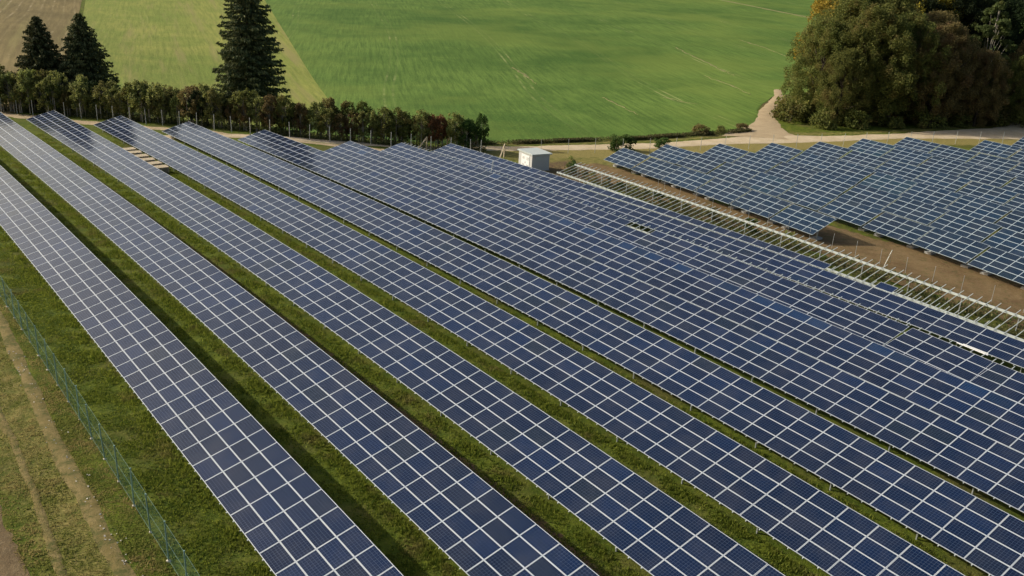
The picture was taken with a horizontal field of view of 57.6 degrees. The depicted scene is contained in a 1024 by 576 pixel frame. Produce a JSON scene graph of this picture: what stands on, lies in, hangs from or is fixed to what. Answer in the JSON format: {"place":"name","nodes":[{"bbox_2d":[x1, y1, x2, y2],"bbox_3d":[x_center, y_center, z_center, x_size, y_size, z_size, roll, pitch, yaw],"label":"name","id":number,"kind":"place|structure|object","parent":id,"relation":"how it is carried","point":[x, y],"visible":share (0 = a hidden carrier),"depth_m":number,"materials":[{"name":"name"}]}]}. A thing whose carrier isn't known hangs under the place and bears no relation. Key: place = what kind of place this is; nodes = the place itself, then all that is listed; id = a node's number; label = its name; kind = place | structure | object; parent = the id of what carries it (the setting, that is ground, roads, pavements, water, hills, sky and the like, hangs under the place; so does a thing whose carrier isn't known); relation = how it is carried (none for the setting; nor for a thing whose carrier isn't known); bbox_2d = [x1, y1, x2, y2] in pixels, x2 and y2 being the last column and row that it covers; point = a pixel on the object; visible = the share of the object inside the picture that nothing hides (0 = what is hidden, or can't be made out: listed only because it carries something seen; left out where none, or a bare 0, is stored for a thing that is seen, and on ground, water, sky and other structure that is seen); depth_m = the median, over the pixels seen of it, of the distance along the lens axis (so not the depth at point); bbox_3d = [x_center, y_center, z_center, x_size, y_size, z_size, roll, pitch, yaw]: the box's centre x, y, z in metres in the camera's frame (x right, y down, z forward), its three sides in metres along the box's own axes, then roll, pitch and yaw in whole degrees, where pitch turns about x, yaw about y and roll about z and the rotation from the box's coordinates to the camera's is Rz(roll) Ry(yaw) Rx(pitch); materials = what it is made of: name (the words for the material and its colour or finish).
{"place":"outdoors","nodes":[
{"label":"outdoors","id":0,"kind":"place"},
{"bbox_2d":[0,0,81,112],"bbox_3d":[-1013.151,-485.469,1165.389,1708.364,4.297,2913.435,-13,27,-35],"label":"stubble field","id":1,"kind":"structure","parent":0,"point":[56,16],"depth_m":262.95,"materials":[{"name":"beige plant"}]},
{"bbox_2d":[13,16,68,108],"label":"spruce tree","id":2,"kind":"object","parent":1,"relation":"on","point":[41,53],"visible":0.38,"depth_m":147.41,"materials":[{"name":"green plant"}]},
{"bbox_2d":[1,112,383,150],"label":"dirt path","id":3,"kind":"structure","parent":0,"point":[76,121],"depth_m":135.94,"materials":[{"name":"beige soil"}]},
{"bbox_2d":[0,0,1023,575],"bbox_3d":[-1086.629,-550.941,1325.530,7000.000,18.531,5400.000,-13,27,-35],"label":"ground","id":4,"kind":"structure","parent":0,"point":[558,160],"depth_m":54.16,"materials":[{"name":"green plant"}]},
{"bbox_2d":[0,505,29,575],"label":"tilled field edge","id":5,"kind":"object","parent":4,"relation":"on","point":[10,565],"visible":1,"depth_m":40.84,"materials":[{"name":"soil"}]},
{"bbox_2d":[15,68,38,113],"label":"hedge tree","id":6,"kind":"object","parent":4,"relation":"on","point":[28,78],"visible":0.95,"depth_m":142.55,"materials":[{"name":"green plant"}]},
{"bbox_2d":[0,403,67,575],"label":"worn wheel track","id":7,"kind":"structure","parent":4,"relation":"on","point":[49,540],"depth_m":44.50,"materials":[{"name":"brown soil"}]},
{"bbox_2d":[0,311,135,575],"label":"dirt track","id":8,"kind":"structure","parent":4,"relation":"on","point":[93,519],"depth_m":47.67,"materials":[{"name":"brown soil"}]},
{"bbox_2d":[0,297,177,575],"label":"verge grass","id":9,"kind":"structure","parent":4,"relation":"on","point":[56,395],"depth_m":45.92,"materials":[{"name":"green plant"}]},
{"bbox_2d":[0,276,199,575],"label":"fence","id":10,"kind":"object","parent":4,"relation":"on","point":[168,560],"visible":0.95,"depth_m":48.35,"materials":[{"name":"green metal"}]},
{"bbox_2d":[126,79,150,121],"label":"hedge tree","id":11,"kind":"object","parent":4,"relation":"on","point":[137,85],"visible":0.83,"depth_m":138.20,"materials":[{"name":"green plant"}]},
{"bbox_2d":[146,81,170,122],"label":"hedge tree","id":12,"kind":"object","parent":4,"relation":"on","point":[158,88],"visible":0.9,"depth_m":137.65,"materials":[{"name":"green plant"}]},
{"bbox_2d":[176,86,199,122],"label":"hedge tree","id":13,"kind":"object","parent":4,"relation":"on","point":[181,93],"visible":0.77,"depth_m":136.25,"materials":[{"name":"green plant"}]},
{"bbox_2d":[0,166,402,575],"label":"solar array","id":14,"kind":"object","parent":4,"relation":"on","point":[303,500],"visible":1,"depth_m":50.32,"materials":[{"name":"glass"}]},
{"bbox_2d":[199,87,221,126],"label":"hedge tree","id":15,"kind":"object","parent":4,"relation":"on","point":[208,94],"visible":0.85,"depth_m":135.60,"materials":[{"name":"green plant"}]},
{"bbox_2d":[83,0,349,127],"bbox_3d":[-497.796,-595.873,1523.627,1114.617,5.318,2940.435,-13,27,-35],"label":"cut meadow strip","id":16,"kind":"object","parent":4,"relation":"on","point":[170,43],"visible":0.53,"depth_m":250.08,"materials":[{"name":"green plant"}]},
{"bbox_2d":[53,13,120,111],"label":"spruce tree","id":17,"kind":"object","parent":16,"relation":"on","point":[85,56],"visible":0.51,"depth_m":148.25,"materials":[{"name":"green plant"}]},
{"bbox_2d":[212,0,291,118],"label":"spruce tree","id":18,"kind":"object","parent":16,"relation":"on","point":[246,55],"visible":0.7,"depth_m":147.82,"materials":[{"name":"green plant"}]},
{"bbox_2d":[0,104,486,152],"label":"hedge weeds","id":19,"kind":"object","parent":4,"relation":"on","point":[272,130],"visible":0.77,"depth_m":137.86,"materials":[{"name":"green plant"}]},
{"bbox_2d":[246,95,270,131],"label":"hedge tree","id":20,"kind":"object","parent":4,"relation":"on","point":[258,100],"visible":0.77,"depth_m":134.85,"materials":[{"name":"green plant"}]},
{"bbox_2d":[271,95,294,133],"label":"hedge tree","id":21,"kind":"object","parent":4,"relation":"on","point":[285,101],"visible":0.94,"depth_m":134.89,"materials":[{"name":"green plant"}]},
{"bbox_2d":[0,112,598,575],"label":"solar array","id":22,"kind":"object","parent":4,"relation":"on","point":[464,518],"visible":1,"depth_m":52.89,"materials":[{"name":"glass"}]},
{"bbox_2d":[372,106,396,140],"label":"hedge tree","id":23,"kind":"object","parent":4,"relation":"on","point":[389,115],"visible":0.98,"depth_m":135.78,"materials":[{"name":"green plant"}]},
{"bbox_2d":[384,107,412,140],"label":"hedge tree","id":24,"kind":"object","parent":4,"relation":"on","point":[400,113],"visible":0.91,"depth_m":136.51,"materials":[{"name":"green plant"}]},
{"bbox_2d":[27,110,784,575],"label":"solar array","id":25,"kind":"object","parent":4,"relation":"on","point":[645,524],"visible":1,"depth_m":54.21,"materials":[{"name":"glass"}]},
{"bbox_2d":[411,109,431,146],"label":"hedge tree","id":26,"kind":"object","parent":4,"relation":"on","point":[415,127],"visible":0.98,"depth_m":136.53,"materials":[{"name":"green plant"}]},
{"bbox_2d":[263,95,773,144],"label":"field headland","id":27,"kind":"structure","parent":4,"relation":"on","point":[729,114],"depth_m":171.70,"materials":[{"name":"green plant"}]},
{"bbox_2d":[94,116,964,575],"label":"solar array","id":28,"kind":"object","parent":4,"relation":"on","point":[820,530],"visible":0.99,"depth_m":55.13,"materials":[{"name":"glass"}]},
{"bbox_2d":[517,148,552,170],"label":"transformer hut","id":29,"kind":"object","parent":4,"relation":"on","point":[538,158],"visible":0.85,"depth_m":126.82,"materials":[{"name":"concrete"}]},
{"bbox_2d":[162,121,1023,575],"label":"solar array","id":30,"kind":"object","parent":4,"relation":"on","point":[968,527],"visible":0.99,"depth_m":57.48,"materials":[{"name":"glass"}]},
{"bbox_2d":[469,128,751,144],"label":"verge weeds","id":31,"kind":"object","parent":4,"relation":"on","point":[588,139],"visible":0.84,"depth_m":153.25,"materials":[{"name":"green plant"}]},
{"bbox_2d":[604,148,649,173],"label":"solar table","id":32,"kind":"object","parent":4,"relation":"on","point":[626,158],"visible":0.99,"depth_m":130.62,"materials":[{"name":"glass"}]},
{"bbox_2d":[238,130,1023,512],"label":"solar array","id":33,"kind":"object","parent":4,"relation":"on","point":[984,464],"visible":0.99,"depth_m":64.04,"materials":[{"name":"glass"}]},
{"bbox_2d":[631,157,679,183],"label":"solar table","id":34,"kind":"object","parent":4,"relation":"on","point":[655,168],"visible":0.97,"depth_m":125.08,"materials":[{"name":"glass"}]},
{"bbox_2d":[648,144,693,166],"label":"solar table","id":35,"kind":"object","parent":4,"relation":"on","point":[670,154],"visible":0.98,"depth_m":135.47,"materials":[{"name":"glass"}]},
{"bbox_2d":[323,141,1023,453],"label":"solar array","id":36,"kind":"object","parent":4,"relation":"on","point":[984,412],"visible":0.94,"depth_m":70.25,"materials":[{"name":"glass"}]},
{"bbox_2d":[661,167,713,195],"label":"solar table","id":37,"kind":"object","parent":4,"relation":"on","point":[687,178],"visible":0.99,"depth_m":119.44,"materials":[{"name":"glass"}]},
{"bbox_2d":[676,152,724,177],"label":"solar table","id":38,"kind":"object","parent":4,"relation":"on","point":[700,162],"visible":0.96,"depth_m":129.86,"materials":[{"name":"glass"}]},
{"bbox_2d":[381,142,1023,404],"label":"solar array","id":39,"kind":"object","parent":4,"relation":"on","point":[961,363],"visible":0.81,"depth_m":77.97,"materials":[{"name":"glass"}]},
{"bbox_2d":[694,178,749,208],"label":"solar table","id":40,"kind":"object","parent":4,"relation":"on","point":[722,190],"visible":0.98,"depth_m":113.89,"materials":[{"name":"glass"}]},
{"bbox_2d":[703,143,748,165],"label":"solar table","id":41,"kind":"object","parent":4,"relation":"on","point":[726,153],"visible":0.88,"depth_m":137.34,"materials":[{"name":"glass"}]},
{"bbox_2d":[432,143,1023,372],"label":"solar array","id":42,"kind":"object","parent":4,"relation":"on","point":[1002,347],"visible":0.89,"depth_m":87.58,"materials":[{"name":"glass"}]},
{"bbox_2d":[707,162,759,188],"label":"solar table","id":43,"kind":"object","parent":4,"relation":"on","point":[733,173],"visible":0.99,"depth_m":124.30,"materials":[{"name":"glass"}]},
{"bbox_2d":[732,152,781,172],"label":"solar table","id":44,"kind":"object","parent":4,"relation":"on","point":[756,162],"visible":0.94,"depth_m":131.77,"materials":[{"name":"glass"}]},
{"bbox_2d":[732,190,791,223],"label":"solar table","id":45,"kind":"object","parent":4,"relation":"on","point":[761,204],"visible":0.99,"depth_m":108.30,"materials":[{"name":"glass"}]},
{"bbox_2d":[741,172,796,200],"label":"solar table","id":46,"kind":"object","parent":4,"relation":"on","point":[768,184],"visible":0.94,"depth_m":118.69,"materials":[{"name":"glass"}]},
{"bbox_2d":[756,143,801,161],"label":"solar table","id":47,"kind":"object","parent":4,"relation":"on","point":[782,153],"visible":0.85,"depth_m":139.05,"materials":[{"name":"glass"}]},
{"bbox_2d":[557,162,1023,341],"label":"mounting rack","id":48,"kind":"object","parent":4,"relation":"on","point":[874,266],"visible":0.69,"depth_m":91.22,"materials":[{"name":"metal"}]},
{"bbox_2d":[769,102,811,123],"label":"bush","id":49,"kind":"object","parent":4,"relation":"on","point":[797,111],"visible":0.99,"depth_m":176.54,"materials":[{"name":"green plant"}]},
{"bbox_2d":[766,162,817,183],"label":"solar table","id":50,"kind":"object","parent":4,"relation":"on","point":[791,172],"visible":0.87,"depth_m":126.26,"materials":[{"name":"glass"}]},
{"bbox_2d":[561,163,1023,329],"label":"bare soil strip","id":51,"kind":"object","parent":4,"relation":"on","point":[950,273],"visible":0.64,"depth_m":96.86,"materials":[{"name":"brown soil"}]},
{"bbox_2d":[614,183,1023,327],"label":"corridor weeds","id":52,"kind":"object","parent":51,"relation":"on","point":[872,270],"visible":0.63,"depth_m":92.57,"materials":[{"name":"green plant"}]},
{"bbox_2d":[770,204,835,239],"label":"solar table","id":53,"kind":"object","parent":4,"relation":"on","point":[801,218],"visible":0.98,"depth_m":102.73,"materials":[{"name":"glass"}]},
{"bbox_2d":[586,181,1023,338],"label":"mounting rack","id":54,"kind":"object","parent":4,"relation":"on","point":[952,305],"visible":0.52,"depth_m":91.11,"materials":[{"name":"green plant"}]},
{"bbox_2d":[778,184,837,214],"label":"solar table","id":55,"kind":"object","parent":4,"relation":"on","point":[808,197],"visible":0.97,"depth_m":113.15,"materials":[{"name":"glass"}]},
{"bbox_2d":[787,152,836,171],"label":"solar table","id":56,"kind":"object","parent":4,"relation":"on","point":[813,162],"visible":0.84,"depth_m":133.55,"materials":[{"name":"glass"}]},
{"bbox_2d":[779,13,858,113],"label":"broadleaf tree","id":57,"kind":"object","parent":4,"relation":"on","point":[822,25],"visible":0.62,"depth_m":176.82,"materials":[{"name":"green plant"}]},
{"bbox_2d":[808,109,840,129],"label":"bush","id":58,"kind":"object","parent":4,"relation":"on","point":[832,124],"visible":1,"depth_m":169.93,"materials":[{"name":"green plant"}]},
{"bbox_2d":[804,141,851,159],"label":"solar table","id":59,"kind":"object","parent":4,"relation":"on","point":[827,150],"visible":0.87,"depth_m":141.19,"materials":[{"name":"glass"}]},
{"bbox_2d":[800,172,857,199],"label":"solar table","id":60,"kind":"object","parent":4,"relation":"on","point":[829,183],"visible":0.93,"depth_m":120.61,"materials":[{"name":"glass"}]},
{"bbox_2d":[814,46,874,126],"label":"broadleaf tree","id":61,"kind":"object","parent":4,"relation":"on","point":[849,66],"visible":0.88,"depth_m":171.09,"materials":[{"name":"green plant"}]},
{"bbox_2d":[792,0,899,84],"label":"broadleaf tree","id":62,"kind":"object","parent":4,"relation":"on","point":[821,5],"visible":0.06,"depth_m":195.05,"materials":[{"name":"green plant"}]},
{"bbox_2d":[803,0,892,109],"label":"broadleaf tree","id":63,"kind":"object","parent":4,"relation":"on","point":[841,11],"visible":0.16,"depth_m":177.46,"materials":[{"name":"green plant"}]},
{"bbox_2d":[821,160,875,185],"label":"solar table","id":64,"kind":"object","parent":4,"relation":"on","point":[849,171],"visible":0.88,"depth_m":127.85,"materials":[{"name":"glass"}]},
{"bbox_2d":[818,197,882,230],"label":"solar table","id":65,"kind":"object","parent":4,"relation":"on","point":[853,212],"visible":0.98,"depth_m":107.54,"materials":[{"name":"glass"}]},
{"bbox_2d":[841,109,871,129],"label":"bush","id":66,"kind":"object","parent":4,"relation":"on","point":[864,123],"visible":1,"depth_m":171.53,"materials":[{"name":"green plant"}]},
{"bbox_2d":[837,151,887,174],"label":"solar table","id":67,"kind":"object","parent":4,"relation":"on","point":[864,159],"visible":0.77,"depth_m":135.69,"materials":[{"name":"glass"}]},
{"bbox_2d":[839,184,900,214],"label":"solar table","id":68,"kind":"object","parent":4,"relation":"on","point":[871,197],"visible":0.91,"depth_m":115.08,"materials":[{"name":"glass"}]},
{"bbox_2d":[824,2,917,126],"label":"broadleaf tree","id":69,"kind":"object","parent":4,"relation":"on","point":[883,14],"visible":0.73,"depth_m":170.61,"materials":[{"name":"green plant"}]},
{"bbox_2d":[848,138,895,157],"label":"solar table","id":70,"kind":"object","parent":4,"relation":"on","point":[871,147],"visible":0.95,"depth_m":145.30,"materials":[{"name":"glass"}]},
{"bbox_2d":[845,0,922,120],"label":"broadleaf tree","id":71,"kind":"object","parent":4,"relation":"on","point":[907,6],"visible":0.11,"depth_m":175.79,"materials":[{"name":"green plant"}]},
{"bbox_2d":[859,172,916,199],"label":"solar table","id":72,"kind":"object","parent":4,"relation":"on","point":[888,183],"visible":0.89,"depth_m":122.37,"materials":[{"name":"glass"}]},
{"bbox_2d":[863,212,933,248],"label":"solar table","id":73,"kind":"object","parent":4,"relation":"on","point":[909,232],"visible":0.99,"depth_m":102.05,"materials":[{"name":"glass"}]},
{"bbox_2d":[874,160,927,184],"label":"solar table","id":74,"kind":"object","parent":4,"relation":"on","point":[901,170],"visible":0.81,"depth_m":130.12,"materials":[{"name":"glass"}]},
{"bbox_2d":[853,10,952,123],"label":"broadleaf tree","id":75,"kind":"object","parent":4,"relation":"on","point":[916,22],"visible":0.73,"depth_m":170.92,"materials":[{"name":"green plant"}]},
{"bbox_2d":[882,146,932,165],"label":"solar table","id":76,"kind":"object","parent":4,"relation":"on","point":[907,156],"visible":0.96,"depth_m":139.75,"materials":[{"name":"glass"}]},
{"bbox_2d":[882,196,948,229],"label":"solar table","id":77,"kind":"object","parent":4,"relation":"on","point":[915,210],"visible":0.98,"depth_m":109.53,"materials":[{"name":"glass"}]},
{"bbox_2d":[894,137,940,158],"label":"solar table","id":78,"kind":"object","parent":4,"relation":"on","point":[917,145],"visible":0.77,"depth_m":148.48,"materials":[{"name":"glass"}]},
{"bbox_2d":[900,182,961,213],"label":"solar table","id":79,"kind":"object","parent":4,"relation":"on","point":[932,195],"visible":0.89,"depth_m":116.80,"materials":[{"name":"glass"}]},
{"bbox_2d":[887,9,976,118],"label":"broadleaf tree","id":80,"kind":"object","parent":4,"relation":"on","point":[943,17],"visible":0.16,"depth_m":178.06,"materials":[{"name":"green plant"}]},
{"bbox_2d":[913,169,970,191],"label":"solar table","id":81,"kind":"object","parent":4,"relation":"on","point":[944,181],"visible":0.89,"depth_m":124.56,"materials":[{"name":"glass"}]},
{"bbox_2d":[901,21,987,124],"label":"broadleaf tree","id":82,"kind":"object","parent":4,"relation":"on","point":[954,34],"visible":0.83,"depth_m":172.21,"materials":[{"name":"green plant"}]},
{"bbox_2d":[918,156,972,175],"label":"solar table","id":83,"kind":"object","parent":4,"relation":"on","point":[946,166],"visible":0.89,"depth_m":134.28,"materials":[{"name":"glass"}]},
{"bbox_2d":[913,228,989,268],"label":"solar table","id":84,"kind":"object","parent":4,"relation":"on","point":[965,250],"visible":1,"depth_m":96.49,"materials":[{"name":"glass"}]},
{"bbox_2d":[928,145,977,162],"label":"solar table","id":85,"kind":"object","parent":4,"relation":"on","point":[954,153],"visible":0.85,"depth_m":142.88,"materials":[{"name":"glass"}]},
{"bbox_2d":[929,210,1001,242],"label":"solar table","id":86,"kind":"object","parent":4,"relation":"on","point":[970,227],"visible":0.93,"depth_m":104.02,"materials":[{"name":"glass"}]},
{"bbox_2d":[927,0,1004,110],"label":"broadleaf tree","id":87,"kind":"object","parent":4,"relation":"on","point":[975,11],"visible":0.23,"depth_m":185.90,"materials":[{"name":"green plant"}]},
{"bbox_2d":[945,195,1012,223],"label":"solar table","id":88,"kind":"object","parent":4,"relation":"on","point":[981,209],"visible":0.91,"depth_m":111.24,"materials":[{"name":"glass"}]},
{"bbox_2d":[946,49,1013,127],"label":"broadleaf tree","id":89,"kind":"object","parent":4,"relation":"on","point":[995,58],"visible":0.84,"depth_m":174.49,"materials":[{"name":"green plant"}]},
{"bbox_2d":[956,181,1017,204],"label":"solar table","id":90,"kind":"object","parent":4,"relation":"on","point":[992,194],"visible":0.77,"depth_m":119.08,"materials":[{"name":"glass"}]},
{"bbox_2d":[958,165,1016,188],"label":"solar table","id":91,"kind":"object","parent":4,"relation":"on","point":[989,176],"visible":0.94,"depth_m":128.65,"materials":[{"name":"glass"}]},
{"bbox_2d":[961,1,1017,102],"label":"pyramid tree","id":92,"kind":"object","parent":4,"relation":"on","point":[1000,27],"visible":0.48,"depth_m":179.86,"materials":[{"name":"green plant"}]},
{"bbox_2d":[957,0,1023,112],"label":"broadleaf tree","id":93,"kind":"object","parent":4,"relation":"on","point":[1016,16],"visible":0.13,"depth_m":188.80,"materials":[{"name":"green plant"}]},
{"bbox_2d":[966,153,1019,171],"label":"solar table","id":94,"kind":"object","parent":4,"relation":"on","point":[995,163],"visible":0.84,"depth_m":137.42,"materials":[{"name":"glass"}]},
{"bbox_2d":[970,140,1020,159],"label":"solar table","id":95,"kind":"object","parent":4,"relation":"on","point":[995,149],"visible":0.98,"depth_m":148.08,"materials":[{"name":"glass"}]},
{"bbox_2d":[968,247,1023,289],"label":"solar table","id":96,"kind":"object","parent":4,"relation":"on","point":[999,262],"visible":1,"depth_m":91.81,"materials":[{"name":"glass"}]},
{"bbox_2d":[982,228,1023,256],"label":"solar table","id":97,"kind":"object","parent":4,"relation":"on","point":[1007,240],"visible":0.88,"depth_m":99.75,"materials":[{"name":"glass"}]},
{"bbox_2d":[996,55,1023,127],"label":"broadleaf tree","id":98,"kind":"object","parent":4,"relation":"on","point":[1016,107],"visible":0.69,"depth_m":178.30,"materials":[{"name":"green plant"}]},
{"bbox_2d":[996,210,1023,233],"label":"solar table","id":99,"kind":"object","parent":4,"relation":"on","point":[1013,220],"visible":0.94,"depth_m":107.41,"materials":[{"name":"glass"}]},
{"bbox_2d":[164,128,1023,150],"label":"gravel road","id":100,"kind":"structure","parent":0,"point":[1016,133],"depth_m":157.67,"materials":[{"name":"beige gravel"}]},
{"bbox_2d":[265,0,1023,127],"bbox_3d":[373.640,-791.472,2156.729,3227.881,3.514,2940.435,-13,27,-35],"label":"green field","id":101,"kind":"structure","parent":0,"point":[460,57],"depth_m":281.95,"materials":[{"name":"green plant"}]},
{"bbox_2d":[723,89,792,138],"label":"field track","id":102,"kind":"structure","parent":0,"point":[764,125],"depth_m":170.60,"materials":[{"name":"beige soil"}]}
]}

